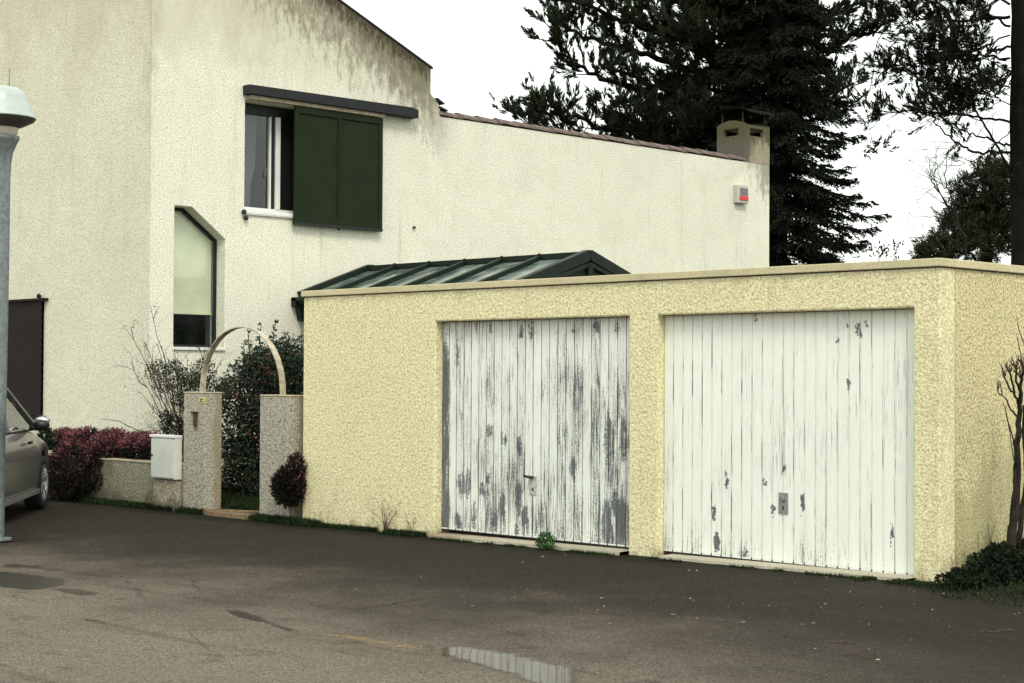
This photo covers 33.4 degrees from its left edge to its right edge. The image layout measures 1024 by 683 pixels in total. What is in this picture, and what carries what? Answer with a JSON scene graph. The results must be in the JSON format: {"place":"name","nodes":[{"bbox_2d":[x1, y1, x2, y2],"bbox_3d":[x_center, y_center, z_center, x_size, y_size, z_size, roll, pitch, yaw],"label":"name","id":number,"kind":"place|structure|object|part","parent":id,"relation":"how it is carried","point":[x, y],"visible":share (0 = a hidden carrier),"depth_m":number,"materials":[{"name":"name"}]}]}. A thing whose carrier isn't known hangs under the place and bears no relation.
{"place":"outdoors","nodes":[
{"label":"outdoors","id":0,"kind":"place"},
{"bbox_2d":[220,485,259,513],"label":"lawn","id":1,"kind":"structure","parent":0,"point":[223,508],"depth_m":19.28,"materials":[{"name":"green plant"}]},
{"bbox_2d":[216,320,303,496],"bbox_3d":[-2.817,1.019,21.442,1.752,2.582,1.898,1,-2,-44],"label":"flowering shrub","id":2,"kind":"object","parent":1,"relation":"on","point":[254,368],"visible":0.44,"depth_m":20.98,"materials":[{"name":"green plant"}]},
{"bbox_2d":[291,250,630,392],"bbox_3d":[-0.593,0.430,22.979,2.645,3.121,4.398,1,-2,-44],"label":"conservatory","id":3,"kind":"object","parent":1,"relation":"on","point":[561,265],"visible":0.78,"depth_m":22.38,"materials":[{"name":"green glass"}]},
{"bbox_2d":[0,497,1023,682],"bbox_3d":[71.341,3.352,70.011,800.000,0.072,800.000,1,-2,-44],"label":"ground","id":4,"kind":"structure","parent":0,"point":[171,588],"depth_m":10.83,"materials":[{"name":"grey asphalt"}]},
{"bbox_2d":[0,68,35,540],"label":"street lamp","id":5,"kind":"object","parent":4,"relation":"on","point":[16,114],"visible":1,"depth_m":15.93,"materials":[{"name":"metal"}]},
{"bbox_2d":[6,564,40,567],"bbox_3d":[-3.737,1.803,13.535,0.600,0.017,1.740,1,-2,-44],"label":"damp patch","id":6,"kind":"object","parent":4,"relation":"on","point":[20,565],"visible":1,"depth_m":13.81,"materials":[{"name":"grey asphalt"}]},
{"bbox_2d":[5,388,49,508],"bbox_3d":[-6.161,1.156,18.406,2.087,1.492,4.450,0,-1,-4],"label":"parked car","id":7,"kind":"object","parent":4,"relation":"on","point":[26,468],"visible":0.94,"depth_m":18.80,"materials":[{"name":"paint"}]},
{"bbox_3d":[-6.117,0.697,17.877,1.600,0.530,3.170,0,-1,-4],"label":"window","id":8,"kind":"part","parent":7,"relation":"part of","materials":[{"name":"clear glass"}]},
{"bbox_2d":[0,572,62,588],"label":"puddle","id":9,"kind":"object","parent":4,"relation":"on","point":[21,580],"visible":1,"depth_m":12.66,"materials":[{"name":"grey liquid"}]},
{"bbox_2d":[7,533,63,541],"bbox_3d":[-4.658,1.874,16.367,1.180,0.001,1.140,1,-2,-44],"label":"damp patch","id":10,"kind":"object","parent":4,"relation":"on","point":[28,537],"visible":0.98,"depth_m":16.42,"materials":[{"name":"grey asphalt"}]},
{"bbox_2d":[57,588,96,594],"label":"puddle","id":11,"kind":"object","parent":4,"relation":"on","point":[79,591],"visible":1,"depth_m":12.03,"materials":[{"name":"grey liquid"}]},
{"bbox_2d":[44,425,163,501],"bbox_3d":[-5.162,1.564,21.089,0.884,1.050,2.610,1,-2,-44],"label":"heather hedge","id":12,"kind":"object","parent":4,"relation":"on","point":[86,447],"visible":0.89,"depth_m":20.94,"materials":[{"name":"plant"}]},
{"bbox_2d":[36,427,57,448],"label":"leafy shrub","id":13,"kind":"object","parent":12,"relation":"on","point":[49,439],"visible":0.76,"depth_m":21.56,"materials":[{"name":"green plant"}]},
{"bbox_2d":[104,419,145,433],"bbox_3d":[-4.706,1.053,20.806,1.030,0.205,0.053,-1,-2,39],"label":"bare twig","id":14,"kind":"object","parent":12,"relation":"on","point":[127,425],"visible":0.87,"depth_m":20.77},
{"bbox_2d":[157,409,175,434],"bbox_3d":[-4.187,0.983,20.651,0.223,0.378,0.247,1,-2,-44],"label":"shrub","id":15,"kind":"object","parent":12,"relation":"on","point":[163,425],"visible":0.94,"depth_m":20.63,"materials":[{"name":"green plant"}]},
{"bbox_2d":[48,453,183,505],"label":"garden wall","id":16,"kind":"structure","parent":4,"relation":"on","point":[129,480],"depth_m":20.44,"materials":[{"name":"grey concrete"}]},
{"bbox_2d":[150,434,181,511],"bbox_3d":[-4.002,1.617,19.715,0.122,1.078,0.505,1,-2,-44],"label":"meter box","id":17,"kind":"object","parent":4,"relation":"on","point":[166,461],"visible":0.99,"depth_m":19.63,"materials":[{"name":"white metal"}]},
{"bbox_2d":[151,438,173,478],"bbox_3d":[-4.031,1.345,19.688,0.011,0.450,0.460,1,-2,-44],"label":"door","id":18,"kind":"structure","parent":17,"relation":"in","point":[162,460],"depth_m":19.68,"materials":[{"name":"white plastic"}]},
{"bbox_2d":[183,392,222,508],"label":"gate pillar","id":19,"kind":"structure","parent":4,"relation":"on","point":[202,470],"depth_m":19.34,"materials":[{"name":"grey concrete"}]},
{"bbox_2d":[190,411,197,431],"bbox_3d":[-3.606,0.909,19.368,0.030,0.230,0.130,1,-2,-44],"label":"bell bracket","id":20,"kind":"object","parent":19,"relation":"attached to","point":[195,419],"visible":1,"depth_m":19.34,"materials":[{"name":"metal"}]},
{"bbox_2d":[200,327,285,394],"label":"gate arch","id":21,"kind":"structure","parent":19,"relation":"on","point":[266,339],"depth_m":18.82,"materials":[{"name":"metal"}]},
{"bbox_2d":[202,509,258,519],"bbox_3d":[-3.001,1.956,18.945,0.419,0.180,1.000,1,-2,-44],"label":"doorstep","id":22,"kind":"object","parent":4,"relation":"on","point":[238,514],"visible":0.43,"depth_m":18.91,"materials":[{"name":"stone"}]},
{"bbox_2d":[229,610,293,629],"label":"puddle","id":23,"kind":"object","parent":4,"relation":"on","point":[246,615],"visible":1,"depth_m":10.69,"materials":[{"name":"grey liquid"}]},
{"bbox_2d":[259,395,302,517],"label":"gate pillar","id":24,"kind":"structure","parent":4,"relation":"on","point":[281,426],"depth_m":18.27,"materials":[{"name":"grey concrete"}]},
{"bbox_2d":[268,451,306,509],"bbox_3d":[-2.352,1.459,17.958,0.383,0.625,0.488,1,-2,-44],"label":"heather ball","id":25,"kind":"object","parent":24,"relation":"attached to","point":[287,486],"visible":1,"depth_m":17.86,"materials":[{"name":"plant"}]},
{"bbox_2d":[367,488,399,529],"bbox_3d":[-1.243,1.658,16.896,0.288,0.480,0.383,1,-1,-30],"label":"dry weed","id":26,"kind":"object","parent":4,"relation":"on","point":[385,526],"visible":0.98,"depth_m":16.86,"materials":[{"name":"beige plant"}]},
{"bbox_2d":[0,0,774,487],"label":"house","id":27,"kind":"structure","parent":4,"relation":"on","point":[202,174],"depth_m":23.86,"materials":[{"name":"stucco"},{"name":"clay roof tile"},{"name":"glass"}]},
{"bbox_2d":[173,207,225,350],"bbox_3d":[-4.219,-0.826,22.685,0.803,1.883,0.318,1,-2,-44],"label":"window","id":28,"kind":"structure","parent":27,"relation":"in","point":[192,249],"depth_m":22.83,"materials":[{"name":"beige glass"}]},
{"bbox_2d":[244,103,293,218],"bbox_3d":[-2.998,-2.474,23.998,2.250,1.555,0.460,1,-2,-44],"label":"window","id":29,"kind":"structure","parent":27,"relation":"in","point":[280,137],"depth_m":23.73,"materials":[{"name":"white metal"}]},
{"bbox_2d":[734,184,748,203],"bbox_3d":[4.117,-2.642,30.633,0.310,0.330,0.113,1,-2,-44],"label":"alarm box","id":30,"kind":"object","parent":27,"relation":"attached to","point":[741,194],"visible":1,"depth_m":30.55,"materials":[{"name":"white plastic"}]},
{"bbox_2d":[439,647,573,682],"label":"puddle","id":31,"kind":"object","parent":4,"relation":"on","point":[533,671],"visible":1,"depth_m":8.82,"materials":[{"name":"liquid"}]},
{"bbox_2d":[535,531,556,549],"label":"weed","id":32,"kind":"object","parent":4,"relation":"on","point":[547,536],"visible":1,"depth_m":15.13,"materials":[{"name":"green plant"}]},
{"bbox_2d":[80,496,1023,606],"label":"verge grass","id":33,"kind":"structure","parent":4,"relation":"on","point":[274,519],"depth_m":16.38,"materials":[{"name":"green plant"}]},
{"bbox_2d":[301,258,1023,582],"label":"garage","id":34,"kind":"structure","parent":4,"relation":"on","point":[850,419],"depth_m":14.32,"materials":[{"name":"roughcast render"},{"name":"white painted wood"},{"name":"black iron"}]},
{"bbox_2d":[441,317,629,548],"bbox_3d":[0.190,0.803,15.648,0.109,2.007,2.488,1,-2,-44],"label":"garage door","id":35,"kind":"structure","parent":34,"relation":"in","point":[535,413],"depth_m":15.60,"materials":[{"name":"paint"}]},
{"bbox_2d":[664,309,913,574],"bbox_3d":[2.176,0.773,13.647,0.079,2.007,2.497,1,-2,-44],"label":"garage door","id":36,"kind":"structure","parent":34,"relation":"in","point":[789,437],"depth_m":13.58,"materials":[{"name":"white paint"}]},
{"bbox_2d":[487,0,906,177],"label":"pine tree","id":37,"kind":"object","parent":4,"relation":"on","point":[690,30],"visible":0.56,"depth_m":37.26,"materials":[{"name":"green plant"}]},
{"bbox_2d":[375,551,1019,659],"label":"leaf litter","id":38,"kind":"object","parent":4,"relation":"on","point":[910,639],"visible":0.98,"depth_m":11.16,"materials":[{"name":"brown plant"}]},
{"bbox_2d":[694,0,891,266],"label":"spruce tree","id":39,"kind":"object","parent":4,"relation":"on","point":[809,204],"visible":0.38,"depth_m":35.49,"materials":[{"name":"green plant"}]},
{"bbox_2d":[823,641,855,642],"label":"fallen twig","id":40,"kind":"object","parent":4,"relation":"on","point":[839,641],"visible":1,"depth_m":9.64,"materials":[{"name":"wood"}]},
{"bbox_2d":[862,241,890,260],"bbox_3d":[6.494,0.221,30.015,0.737,4.010,0.506,1,-2,-44],"label":"background shrub","id":41,"kind":"object","parent":4,"relation":"on","point":[885,251],"visible":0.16,"depth_m":29.97,"materials":[{"name":"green plant"}]},
{"bbox_2d":[886,237,903,259],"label":"background shrub","id":42,"kind":"object","parent":4,"relation":"on","point":[897,246],"visible":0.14,"depth_m":29.96,"materials":[{"name":"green plant"}]},
{"bbox_2d":[877,117,972,259],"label":"bare tree","id":43,"kind":"object","parent":4,"relation":"on","point":[954,212],"visible":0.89,"depth_m":49.96,"materials":[{"name":"green plant"}]},
{"bbox_2d":[833,0,1023,265],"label":"pine tree","id":44,"kind":"object","parent":4,"relation":"on","point":[960,97],"visible":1,"depth_m":23.80,"materials":[{"name":"green plant"}]},
{"bbox_2d":[905,142,1010,263],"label":"bushy pine","id":45,"kind":"object","parent":4,"relation":"on","point":[984,218],"visible":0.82,"depth_m":57.60,"materials":[{"name":"green plant"}]},
{"bbox_2d":[932,525,1023,589],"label":"ivy bush","id":46,"kind":"object","parent":4,"relation":"on","point":[990,563],"visible":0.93,"depth_m":12.31,"materials":[{"name":"green plant"}]},
{"bbox_2d":[980,629,1012,631],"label":"fallen twig","id":47,"kind":"object","parent":4,"relation":"on","point":[996,631],"visible":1,"depth_m":10.09,"materials":[{"name":"brown wood"}]},
{"bbox_2d":[996,316,1023,558],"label":"pollarded sapling","id":48,"kind":"object","parent":4,"relation":"on","point":[1014,533],"visible":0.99,"depth_m":12.65,"materials":[{"name":"brown plant"}]},
{"bbox_2d":[342,0,1011,264],"label":"sky","id":49,"kind":"structure","parent":0,"point":[474,48],"materials":[{"name":"white"}]},
{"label":"planting bed","id":50,"kind":"structure","parent":0,"visible":0},
{"bbox_2d":[162,415,183,440],"bbox_3d":[-4.090,1.063,20.689,0.232,0.362,0.412,1,-2,-44],"label":"shrub","id":51,"kind":"object","parent":50,"relation":"on","point":[179,426],"visible":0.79,"depth_m":20.66,"materials":[{"name":"plant"}]},
{"bbox_2d":[108,303,257,461],"bbox_3d":[-3.982,0.554,20.735,0.967,2.099,2.846,1,-2,-44],"label":"rose bush","id":52,"kind":"object","parent":50,"relation":"on","point":[193,383],"visible":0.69,"depth_m":20.82,"materials":[{"name":"green plant"}]}
]}

